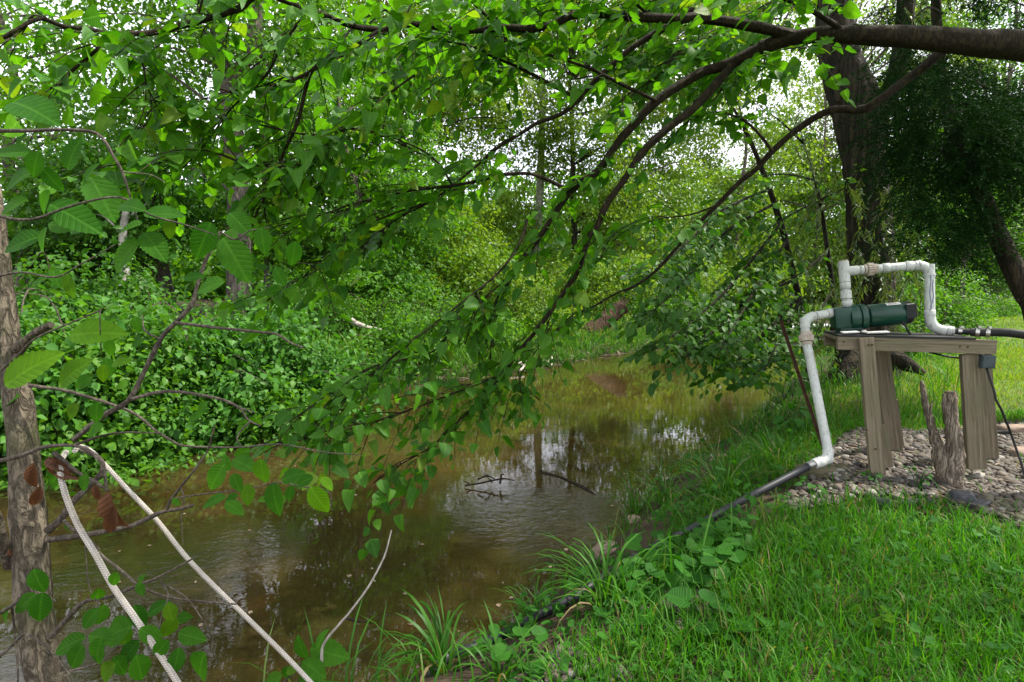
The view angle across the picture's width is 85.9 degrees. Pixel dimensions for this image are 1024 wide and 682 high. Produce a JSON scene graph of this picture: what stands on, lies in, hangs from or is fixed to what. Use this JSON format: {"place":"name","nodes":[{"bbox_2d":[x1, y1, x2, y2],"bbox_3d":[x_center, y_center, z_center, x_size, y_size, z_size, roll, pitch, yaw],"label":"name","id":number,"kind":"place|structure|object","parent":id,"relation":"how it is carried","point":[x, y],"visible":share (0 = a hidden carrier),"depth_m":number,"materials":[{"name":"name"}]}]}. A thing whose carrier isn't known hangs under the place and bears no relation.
{"place":"outdoors","nodes":[
{"label":"outdoors","id":0,"kind":"place"},
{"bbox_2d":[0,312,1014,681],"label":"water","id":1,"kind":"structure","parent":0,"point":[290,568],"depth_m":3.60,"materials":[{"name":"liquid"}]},
{"bbox_2d":[118,392,688,630],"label":"floating litter","id":2,"kind":"object","parent":1,"relation":"on","point":[404,593],"visible":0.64,"depth_m":3.04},
{"bbox_2d":[464,473,514,485],"bbox_3d":[-0.185,1.101,4.370,0.419,0.111,0.022,0,6,0],"label":"snag","id":3,"kind":"object","parent":1,"relation":"on","point":[500,479],"visible":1,"depth_m":4.37,"materials":[{"name":"brown plant"}]},
{"bbox_2d":[539,470,595,494],"bbox_3d":[0.458,1.150,4.491,0.077,0.036,0.652,-5,7,-39],"label":"drift stick","id":4,"kind":"object","parent":1,"relation":"on","point":[573,482],"visible":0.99,"depth_m":4.50,"materials":[{"name":"brown wood"}]},
{"bbox_2d":[0,282,1023,681],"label":"ground","id":5,"kind":"structure","parent":0,"point":[620,540],"depth_m":2.25,"materials":[{"name":"plant"}]},
{"bbox_2d":[12,227,197,346],"bbox_3d":[-6.373,-0.732,8.466,3.041,1.877,2.886,0,6,0],"label":"honeysuckle shrub","id":6,"kind":"object","parent":5,"relation":"on","point":[124,287],"visible":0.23,"depth_m":8.02,"materials":[{"name":"green plant"}]},
{"bbox_2d":[0,0,213,298],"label":"leafy tree","id":7,"kind":"object","parent":5,"relation":"on","point":[6,164],"visible":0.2,"depth_m":12.67,"materials":[{"name":"green plant"}]},
{"bbox_2d":[0,283,231,476],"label":"honeysuckle shrub","id":8,"kind":"object","parent":5,"relation":"on","point":[93,387],"visible":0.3,"depth_m":4.89,"materials":[{"name":"green plant"}]},
{"bbox_2d":[0,398,234,495],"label":"bank shrub","id":9,"kind":"object","parent":5,"relation":"on","point":[89,465],"visible":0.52,"depth_m":4.74,"materials":[{"name":"green plant"}]},
{"bbox_2d":[0,132,247,285],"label":"slim tree","id":10,"kind":"object","parent":5,"relation":"on","point":[124,219],"visible":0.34,"depth_m":9.47,"materials":[{"name":"green plant"}]},
{"bbox_2d":[7,0,255,311],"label":"leafy tree","id":11,"kind":"object","parent":5,"relation":"on","point":[161,271],"visible":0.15,"depth_m":14.29,"materials":[{"name":"green plant"}]},
{"bbox_2d":[0,263,284,482],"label":"honeysuckle shrub","id":12,"kind":"object","parent":5,"relation":"on","point":[156,380],"visible":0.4,"depth_m":5.17,"materials":[{"name":"green plant"}]},
{"bbox_2d":[100,380,258,467],"bbox_3d":[-3.561,0.714,5.749,2.304,0.786,1.996,0,6,0],"label":"bank shrub","id":13,"kind":"object","parent":5,"relation":"on","point":[202,423],"visible":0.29,"depth_m":5.25,"materials":[{"name":"green plant"}]},
{"bbox_2d":[0,64,359,681],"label":"elm tree","id":14,"kind":"object","parent":5,"relation":"on","point":[25,555],"visible":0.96,"depth_m":1.11,"materials":[{"name":"green plant"}]},
{"bbox_2d":[57,450,181,681],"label":"rope","id":15,"kind":"object","parent":14,"relation":"hanging from","point":[121,598],"visible":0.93,"depth_m":1.05,"materials":[{"name":"fabric"}]},
{"bbox_2d":[72,444,313,681],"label":"rope","id":16,"kind":"object","parent":14,"relation":"attached to","point":[218,589],"visible":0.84,"depth_m":1.20,"materials":[{"name":"fabric"}]},
{"bbox_2d":[0,0,397,324],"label":"forked tree","id":17,"kind":"object","parent":5,"relation":"on","point":[253,37],"visible":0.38,"depth_m":10.35,"materials":[{"name":"green plant"}]},
{"bbox_2d":[74,286,338,455],"bbox_3d":[-3.403,0.190,6.295,3.032,1.669,2.727,0,6,0],"label":"honeysuckle shrub","id":18,"kind":"object","parent":5,"relation":"on","point":[231,348],"visible":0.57,"depth_m":5.82,"materials":[{"name":"green plant"}]},
{"bbox_2d":[153,363,349,462],"bbox_3d":[-2.983,0.672,5.851,2.304,0.856,1.933,3,6,24],"label":"bank shrub","id":19,"kind":"object","parent":5,"relation":"on","point":[256,433],"visible":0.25,"depth_m":5.73,"materials":[{"name":"green plant"}]},
{"bbox_2d":[168,264,371,344],"bbox_3d":[-4.252,-0.673,9.874,3.586,1.561,3.037,0,6,0],"label":"leafy shrub","id":20,"kind":"object","parent":5,"relation":"on","point":[293,305],"visible":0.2,"depth_m":9.49,"materials":[{"name":"green plant"}]},
{"bbox_2d":[203,0,447,308],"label":"leafy tree","id":21,"kind":"object","parent":5,"relation":"on","point":[269,201],"visible":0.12,"depth_m":12.89,"materials":[{"name":"green plant"}]},
{"bbox_2d":[212,277,444,426],"bbox_3d":[-2.601,0.095,6.895,3.386,1.762,2.715,0,6,0],"label":"honeysuckle shrub","id":22,"kind":"object","parent":5,"relation":"on","point":[333,372],"visible":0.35,"depth_m":6.68,"materials":[{"name":"green plant"}]},
{"bbox_2d":[266,530,391,681],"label":"sapling","id":23,"kind":"object","parent":5,"relation":"on","point":[325,653],"visible":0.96,"depth_m":1.25,"materials":[{"name":"green plant"}]},
{"bbox_2d":[288,264,437,344],"bbox_3d":[-2.618,-0.725,10.409,3.056,1.621,2.935,0,6,0],"label":"leafy shrub","id":24,"kind":"object","parent":5,"relation":"on","point":[378,314],"visible":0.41,"depth_m":10.10,"materials":[{"name":"green plant"}]},
{"bbox_2d":[349,317,381,329],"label":"fallen branch","id":25,"kind":"object","parent":24,"relation":"on","point":[357,323],"visible":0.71,"depth_m":9.57,"materials":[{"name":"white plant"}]},
{"bbox_2d":[261,29,485,328],"bbox_3d":[-2.934,-3.487,12.293,4.378,6.524,5.110,2,6,18],"label":"leafy tree","id":26,"kind":"object","parent":5,"relation":"on","point":[399,264],"visible":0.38,"depth_m":11.65,"materials":[{"name":"green plant"}]},
{"bbox_2d":[334,307,459,381],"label":"bank shrub","id":27,"kind":"object","parent":5,"relation":"on","point":[391,335],"visible":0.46,"depth_m":9.00,"materials":[{"name":"green plant"}]},
{"bbox_2d":[272,0,541,315],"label":"leaning tree","id":28,"kind":"object","parent":5,"relation":"on","point":[465,274],"visible":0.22,"depth_m":14.41,"materials":[{"name":"green plant"}]},
{"bbox_2d":[387,282,473,342],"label":"leafy shrub","id":29,"kind":"object","parent":5,"relation":"on","point":[443,309],"visible":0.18,"depth_m":10.63,"materials":[{"name":"green plant"}]},
{"bbox_2d":[369,589,523,681],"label":"grass tuft","id":30,"kind":"object","parent":5,"relation":"on","point":[443,639],"visible":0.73,"depth_m":2.04,"materials":[{"name":"plant"}]},
{"bbox_2d":[448,303,531,358],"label":"bank shrub","id":31,"kind":"object","parent":5,"relation":"on","point":[506,328],"visible":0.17,"depth_m":10.65,"materials":[{"name":"green plant"}]},
{"bbox_2d":[453,615,546,681],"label":"grass tuft","id":32,"kind":"object","parent":5,"relation":"on","point":[499,675],"visible":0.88,"depth_m":1.82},
{"bbox_2d":[0,125,1022,302],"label":"woodland","id":33,"kind":"object","parent":5,"relation":"on","point":[186,263],"visible":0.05,"depth_m":25.85,"materials":[{"name":"green plant"}]},
{"bbox_2d":[0,0,1023,559],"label":"broadleaf tree","id":34,"kind":"object","parent":5,"relation":"on","point":[488,66],"visible":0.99,"depth_m":2.64,"materials":[{"name":"green plant"}]},
{"bbox_2d":[491,625,547,677],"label":"broadleaf weed","id":35,"kind":"object","parent":5,"relation":"on","point":[503,654],"visible":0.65,"depth_m":1.82,"materials":[{"name":"green plant"}]},
{"bbox_2d":[410,0,629,305],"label":"pale tree","id":36,"kind":"object","parent":5,"relation":"on","point":[514,214],"visible":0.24,"depth_m":17.53,"materials":[{"name":"green plant"}]},
{"bbox_2d":[494,572,555,620],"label":"grass tuft","id":37,"kind":"object","parent":5,"relation":"on","point":[535,603],"visible":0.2,"depth_m":2.75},
{"bbox_2d":[247,302,831,410],"bbox_3d":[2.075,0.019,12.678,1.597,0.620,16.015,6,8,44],"label":"grass","id":38,"kind":"structure","parent":5,"relation":"on","point":[567,356],"depth_m":11.89,"materials":[{"name":"plant"}]},
{"bbox_2d":[486,254,594,346],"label":"leafy shrub","id":39,"kind":"object","parent":5,"relation":"on","point":[534,307],"visible":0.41,"depth_m":12.82,"materials":[{"name":"green plant"}]},
{"bbox_2d":[230,345,857,681],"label":"bank grass","id":40,"kind":"structure","parent":5,"relation":"on","point":[379,666],"depth_m":2.49,"materials":[{"name":"plant"}]},
{"bbox_2d":[505,299,586,340],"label":"bank shrub","id":41,"kind":"object","parent":5,"relation":"on","point":[556,324],"visible":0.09,"depth_m":12.68,"materials":[{"name":"green plant"}]},
{"bbox_2d":[439,340,685,378],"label":"twig litter","id":42,"kind":"object","parent":5,"relation":"on","point":[552,364],"visible":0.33,"depth_m":11.31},
{"bbox_2d":[538,245,648,327],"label":"leafy shrub","id":43,"kind":"object","parent":5,"relation":"on","point":[592,301],"visible":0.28,"depth_m":15.55,"materials":[{"name":"green plant"}]},
{"bbox_2d":[522,523,677,635],"bbox_3d":[0.354,0.916,2.143,0.677,0.312,0.622,4,7,35],"label":"grass tuft","id":44,"kind":"object","parent":5,"relation":"on","point":[609,580],"visible":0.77,"depth_m":2.19,"materials":[{"name":"plant"}]},
{"bbox_2d":[592,540,617,560],"bbox_3d":[0.522,1.166,3.052,0.158,0.073,0.103,-2,6,-23],"label":"bank stone","id":45,"kind":"object","parent":5,"relation":"on","point":[596,549],"visible":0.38,"depth_m":3.01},
{"bbox_2d":[581,297,629,334],"bbox_3d":[2.259,-0.452,13.691,1.466,1.274,0.564,-2,6,-16],"label":"fallen log","id":46,"kind":"object","parent":5,"relation":"on","point":[619,305],"visible":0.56,"depth_m":13.54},
{"bbox_2d":[514,0,729,309],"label":"leafy tree","id":47,"kind":"object","parent":5,"relation":"on","point":[596,113],"visible":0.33,"depth_m":17.39,"materials":[{"name":"green plant"}]},
{"bbox_2d":[597,469,658,514],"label":"grass tuft","id":48,"kind":"object","parent":5,"relation":"on","point":[630,502],"visible":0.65,"depth_m":3.92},
{"bbox_2d":[467,467,794,681],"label":"creeping cover","id":49,"kind":"object","parent":5,"relation":"on","point":[528,625],"visible":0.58,"depth_m":2.02,"materials":[{"name":"green plant"}]},
{"bbox_2d":[627,514,640,523],"bbox_3d":[0.831,1.230,3.746,0.100,0.073,0.074,0,6,0],"label":"bank stone","id":50,"kind":"object","parent":5,"relation":"on","point":[633,516],"visible":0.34,"depth_m":3.73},
{"bbox_2d":[477,395,831,647],"bbox_3d":[1.599,0.906,3.921,1.134,0.639,5.127,4,7,34],"label":"weed cover","id":51,"kind":"object","parent":5,"relation":"on","point":[631,584],"visible":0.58,"depth_m":3.02,"materials":[{"name":"green plant"}]},
{"bbox_2d":[634,608,688,634],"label":"broadleaf weed","id":52,"kind":"object","parent":5,"relation":"on","point":[642,617],"visible":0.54,"depth_m":1.86,"materials":[{"name":"green plant"}]},
{"bbox_2d":[621,464,708,507],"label":"grass tuft","id":53,"kind":"object","parent":5,"relation":"on","point":[664,495],"visible":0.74,"depth_m":3.68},
{"bbox_2d":[622,285,724,326],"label":"leafy shrub","id":54,"kind":"object","parent":5,"relation":"on","point":[671,305],"visible":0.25,"depth_m":15.17,"materials":[{"name":"green plant"}]},
{"bbox_2d":[608,508,759,601],"bbox_3d":[0.800,0.891,2.327,0.866,0.257,0.501,-4,7,-34],"label":"heartleaf cover","id":55,"kind":"object","parent":5,"relation":"on","point":[733,550],"visible":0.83,"depth_m":2.20,"materials":[{"name":"green plant"}]},
{"bbox_2d":[577,0,795,305],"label":"leafy tree","id":56,"kind":"object","parent":5,"relation":"on","point":[687,175],"visible":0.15,"depth_m":19.65,"materials":[{"name":"green leaf"},{"name":"brown bark"}]},
{"bbox_2d":[667,586,727,635],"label":"broadleaf weed","id":57,"kind":"object","parent":5,"relation":"on","point":[679,598],"visible":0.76,"depth_m":1.85,"materials":[{"name":"green plant"}]},
{"bbox_2d":[599,99,824,402],"bbox_3d":[2.415,-1.083,5.980,1.893,3.816,3.971,4,7,34],"label":"slim tree","id":58,"kind":"object","parent":5,"relation":"on","point":[733,314],"visible":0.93,"depth_m":5.53,"materials":[{"name":"green plant"}]},
{"bbox_2d":[664,297,763,340],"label":"bank shrub","id":59,"kind":"object","parent":5,"relation":"on","point":[716,319],"visible":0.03,"depth_m":15.55,"materials":[{"name":"green plant"}]},
{"bbox_2d":[669,439,777,499],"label":"grass tuft","id":60,"kind":"object","parent":5,"relation":"on","point":[730,478],"visible":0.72,"depth_m":3.38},
{"bbox_2d":[691,266,774,323],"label":"leafy shrub","id":61,"kind":"object","parent":5,"relation":"on","point":[710,289],"visible":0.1,"depth_m":18.39,"materials":[{"name":"green plant"}]},
{"bbox_2d":[703,394,800,441],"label":"grass tuft","id":62,"kind":"object","parent":5,"relation":"on","point":[742,429],"visible":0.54,"depth_m":4.90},
{"bbox_2d":[652,0,863,305],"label":"leafy tree","id":63,"kind":"object","parent":5,"relation":"on","point":[744,190],"visible":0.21,"depth_m":24.54,"materials":[{"name":"green leaf"},{"name":"brown bark"}]},
{"bbox_2d":[723,612,799,661],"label":"broadleaf weed","id":64,"kind":"object","parent":5,"relation":"on","point":[763,620],"visible":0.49,"depth_m":1.72,"materials":[{"name":"green plant"}]},
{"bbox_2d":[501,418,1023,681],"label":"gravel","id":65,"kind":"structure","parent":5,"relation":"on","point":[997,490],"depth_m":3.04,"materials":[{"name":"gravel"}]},
{"bbox_2d":[1008,446,1023,456],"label":"edging stone","id":66,"kind":"object","parent":65,"relation":"on","point":[1019,448],"visible":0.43,"depth_m":3.50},
{"bbox_2d":[756,368,808,403],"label":"broadleaf weed","id":67,"kind":"object","parent":5,"relation":"on","point":[771,384],"visible":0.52,"depth_m":6.18,"materials":[{"name":"green plant"}]},
{"bbox_2d":[726,425,846,469],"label":"grass tuft","id":68,"kind":"object","parent":5,"relation":"on","point":[773,454],"visible":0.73,"depth_m":3.56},
{"bbox_2d":[773,403,816,434],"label":"broadleaf weed","id":69,"kind":"object","parent":5,"relation":"on","point":[779,420],"visible":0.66,"depth_m":4.20,"materials":[{"name":"green plant"}]},
{"bbox_2d":[779,321,821,445],"bbox_3d":[1.933,0.274,3.671,0.015,0.810,0.329,-5,8,-40],"label":"metal stake","id":70,"kind":"object","parent":5,"relation":"on","point":[800,380],"visible":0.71,"depth_m":3.67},
{"bbox_2d":[794,476,827,494],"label":"broadleaf weed","id":71,"kind":"object","parent":5,"relation":"on","point":[812,486],"visible":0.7,"depth_m":2.94,"materials":[{"name":"green plant"}]},
{"bbox_2d":[725,100,903,379],"bbox_3d":[3.985,-1.155,6.980,2.584,3.546,1.414,-2,6,-22],"label":"slim tree","id":72,"kind":"object","parent":5,"relation":"on","point":[827,198],"visible":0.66,"depth_m":6.96,"materials":[{"name":"green plant"}]},
{"bbox_2d":[795,463,837,480],"bbox_3d":[1.845,0.782,3.292,0.270,0.061,0.176,-1,6,-11],"label":"flat stone","id":73,"kind":"object","parent":5,"relation":"on","point":[822,471],"visible":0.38,"depth_m":3.22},
{"bbox_2d":[714,509,1023,681],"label":"lawn clover","id":74,"kind":"object","parent":5,"relation":"on","point":[914,627],"visible":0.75,"depth_m":1.82,"materials":[{"name":"green plant"}]},
{"bbox_2d":[861,470,882,481],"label":"broadleaf weed","id":75,"kind":"object","parent":5,"relation":"on","point":[879,475],"visible":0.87,"depth_m":3.02,"materials":[{"name":"green plant"}]},
{"bbox_2d":[848,604,895,627],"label":"broadleaf weed","id":76,"kind":"object","parent":5,"relation":"on","point":[890,618],"visible":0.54,"depth_m":1.75,"materials":[{"name":"green plant"}]},
{"bbox_2d":[869,497,890,507],"bbox_3d":[1.851,0.815,2.758,0.091,0.055,0.051,0,6,0],"label":"dark stone","id":77,"kind":"object","parent":5,"relation":"on","point":[882,502],"visible":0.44,"depth_m":2.74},
{"bbox_2d":[741,0,1023,303],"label":"leafy tree","id":78,"kind":"object","parent":5,"relation":"on","point":[815,249],"visible":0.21,"depth_m":30.40,"materials":[{"name":"green leaf"},{"name":"brown bark"}]},
{"bbox_2d":[782,0,1011,386],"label":"willow tree","id":79,"kind":"object","parent":5,"relation":"on","point":[870,291],"visible":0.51,"depth_m":6.67,"materials":[{"name":"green plant"}]},
{"bbox_2d":[795,427,1023,525],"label":"wood litter","id":80,"kind":"object","parent":5,"relation":"on","point":[920,472],"visible":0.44,"depth_m":3.12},
{"bbox_2d":[823,331,998,474],"bbox_3d":[2.433,0.389,3.326,1.072,0.873,0.584,0,6,0],"label":"wooden stand","id":81,"kind":"object","parent":5,"relation":"on","point":[884,438],"visible":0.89,"depth_m":3.13,"materials":[{"name":"brown wood"}]},
{"bbox_2d":[830,302,916,333],"bbox_3d":[2.149,-0.139,3.268,0.432,0.191,0.243,1,6,14],"label":"water pump","id":82,"kind":"object","parent":81,"relation":"on","point":[857,318],"visible":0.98,"depth_m":3.25,"materials":[{"name":"green metal"}]},
{"bbox_2d":[799,308,833,470],"bbox_3d":[1.787,0.261,3.223,0.199,0.893,0.488,3,6,24],"label":"suction pipe","id":83,"kind":"object","parent":82,"relation":"attached to","point":[806,340],"visible":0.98,"depth_m":3.24,"materials":[{"name":"plastic"}]},
{"bbox_2d":[427,463,809,674],"bbox_3d":[0.610,1.062,2.565,2.402,0.650,0.129,-3,7,-30],"label":"hose","id":84,"kind":"object","parent":83,"relation":"attached to","point":[780,480],"visible":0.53,"depth_m":2.66,"materials":[{"name":"rubber"}]},
{"bbox_2d":[838,260,954,334],"bbox_3d":[2.269,-0.262,3.271,0.607,0.444,0.116,2,6,19],"label":"discharge pipe","id":85,"kind":"object","parent":82,"relation":"attached to","point":[846,271],"visible":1,"depth_m":3.23,"materials":[{"name":"plastic"}]},
{"bbox_2d":[955,326,1023,338],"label":"hose","id":86,"kind":"object","parent":85,"relation":"attached to","point":[987,332],"visible":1,"depth_m":3.04,"materials":[{"name":"black rubber"}]},
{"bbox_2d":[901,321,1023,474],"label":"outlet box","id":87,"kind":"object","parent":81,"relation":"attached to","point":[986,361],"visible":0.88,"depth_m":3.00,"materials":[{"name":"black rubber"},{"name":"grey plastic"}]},
{"bbox_2d":[903,466,933,488],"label":"broadleaf weed","id":88,"kind":"object","parent":5,"relation":"on","point":[921,482],"visible":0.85,"depth_m":2.92,"materials":[{"name":"green plant"}]},
{"bbox_2d":[907,514,938,526],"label":"broadleaf weed","id":89,"kind":"object","parent":5,"relation":"on","point":[931,519],"visible":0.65,"depth_m":2.45,"materials":[{"name":"green plant"}]},
{"bbox_2d":[825,0,1023,319],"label":"evergreen tree","id":90,"kind":"object","parent":5,"relation":"on","point":[982,146],"visible":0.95,"depth_m":4.34,"materials":[{"name":"green plant"}]},
{"bbox_2d":[909,499,943,515],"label":"broadleaf weed","id":91,"kind":"object","parent":5,"relation":"on","point":[942,514],"visible":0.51,"depth_m":2.64,"materials":[{"name":"green plant"}]},
{"bbox_2d":[899,276,974,359],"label":"leafy shrub","id":92,"kind":"object","parent":5,"relation":"on","point":[927,329],"visible":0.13,"depth_m":8.37,"materials":[{"name":"green plant"}]},
{"bbox_2d":[862,0,1023,313],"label":"leafy tree","id":93,"kind":"object","parent":5,"relation":"on","point":[988,280],"visible":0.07,"depth_m":29.66,"materials":[{"name":"green plant"}]},
{"bbox_2d":[920,380,966,487],"bbox_3d":[2.360,0.503,3.000,0.141,0.566,0.228,-4,7,-37],"label":"tree stump","id":94,"kind":"object","parent":5,"relation":"on","point":[948,458],"visible":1,"depth_m":2.96,"materials":[{"name":"wood"}]},
{"bbox_2d":[888,119,1023,318],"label":"leafy tree","id":95,"kind":"object","parent":5,"relation":"on","point":[1009,229],"visible":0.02,"depth_m":14.95,"materials":[{"name":"green plant"}]},
{"bbox_2d":[896,247,1017,345],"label":"leafy shrub","id":96,"kind":"object","parent":5,"relation":"on","point":[954,315],"visible":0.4,"depth_m":10.72,"materials":[{"name":"green plant"}]},
{"bbox_2d":[947,490,976,506],"bbox_3d":[2.261,0.799,2.761,0.112,0.085,0.073,0,6,0],"label":"dark stone","id":97,"kind":"object","parent":5,"relation":"on","point":[957,495],"visible":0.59,"depth_m":2.74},
{"bbox_2d":[914,276,1021,323],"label":"leafy shrub","id":98,"kind":"object","parent":5,"relation":"on","point":[1002,303],"visible":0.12,"depth_m":21.53,"materials":[{"name":"green plant"}]},
{"bbox_2d":[967,499,990,508],"bbox_3d":[2.308,0.814,2.717,0.098,0.049,0.064,-3,7,-28],"label":"dark stone","id":99,"kind":"object","parent":5,"relation":"on","point":[982,502],"visible":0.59,"depth_m":2.70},
{"bbox_2d":[961,526,1004,543],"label":"broadleaf weed","id":100,"kind":"object","parent":5,"relation":"on","point":[992,530],"visible":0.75,"depth_m":2.30,"materials":[{"name":"green plant"}]},
{"bbox_2d":[961,315,1023,354],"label":"lawn grass","id":101,"kind":"structure","parent":5,"relation":"on","point":[1010,325],"depth_m":14.52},
{"bbox_2d":[975,289,1021,316],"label":"leafy shrub","id":102,"kind":"object","parent":5,"relation":"on","point":[1010,312],"visible":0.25,"depth_m":24.72,"materials":[{"name":"green plant"}]},
{"bbox_2d":[990,563,1023,590],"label":"broadleaf weed","id":103,"kind":"object","parent":5,"relation":"on","point":[995,566],"visible":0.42,"depth_m":1.98,"materials":[{"name":"green plant"}]},
{"bbox_2d":[997,424,1023,432],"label":"edging stone","id":104,"kind":"object","parent":5,"relation":"on","point":[1016,428],"visible":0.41,"depth_m":4.06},
{"bbox_2d":[0,0,1023,243],"label":"sky","id":105,"kind":"structure","parent":0,"point":[732,151],"materials":[{"name":"white"}]},
{"bbox_2d":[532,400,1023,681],"bbox_3d":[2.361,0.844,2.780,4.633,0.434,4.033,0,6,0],"label":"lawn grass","id":106,"kind":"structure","parent":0,"point":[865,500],"depth_m":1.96,"materials":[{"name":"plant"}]},
{"bbox_2d":[751,352,961,435],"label":"bank grass","id":107,"kind":"structure","parent":0,"point":[945,379],"depth_m":5.50,"materials":[{"name":"plant"}]},
{"bbox_2d":[760,345,1023,455],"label":"lawn grass","id":108,"kind":"structure","parent":0,"point":[1006,356],"depth_m":6.00,"materials":[{"name":"plant"}]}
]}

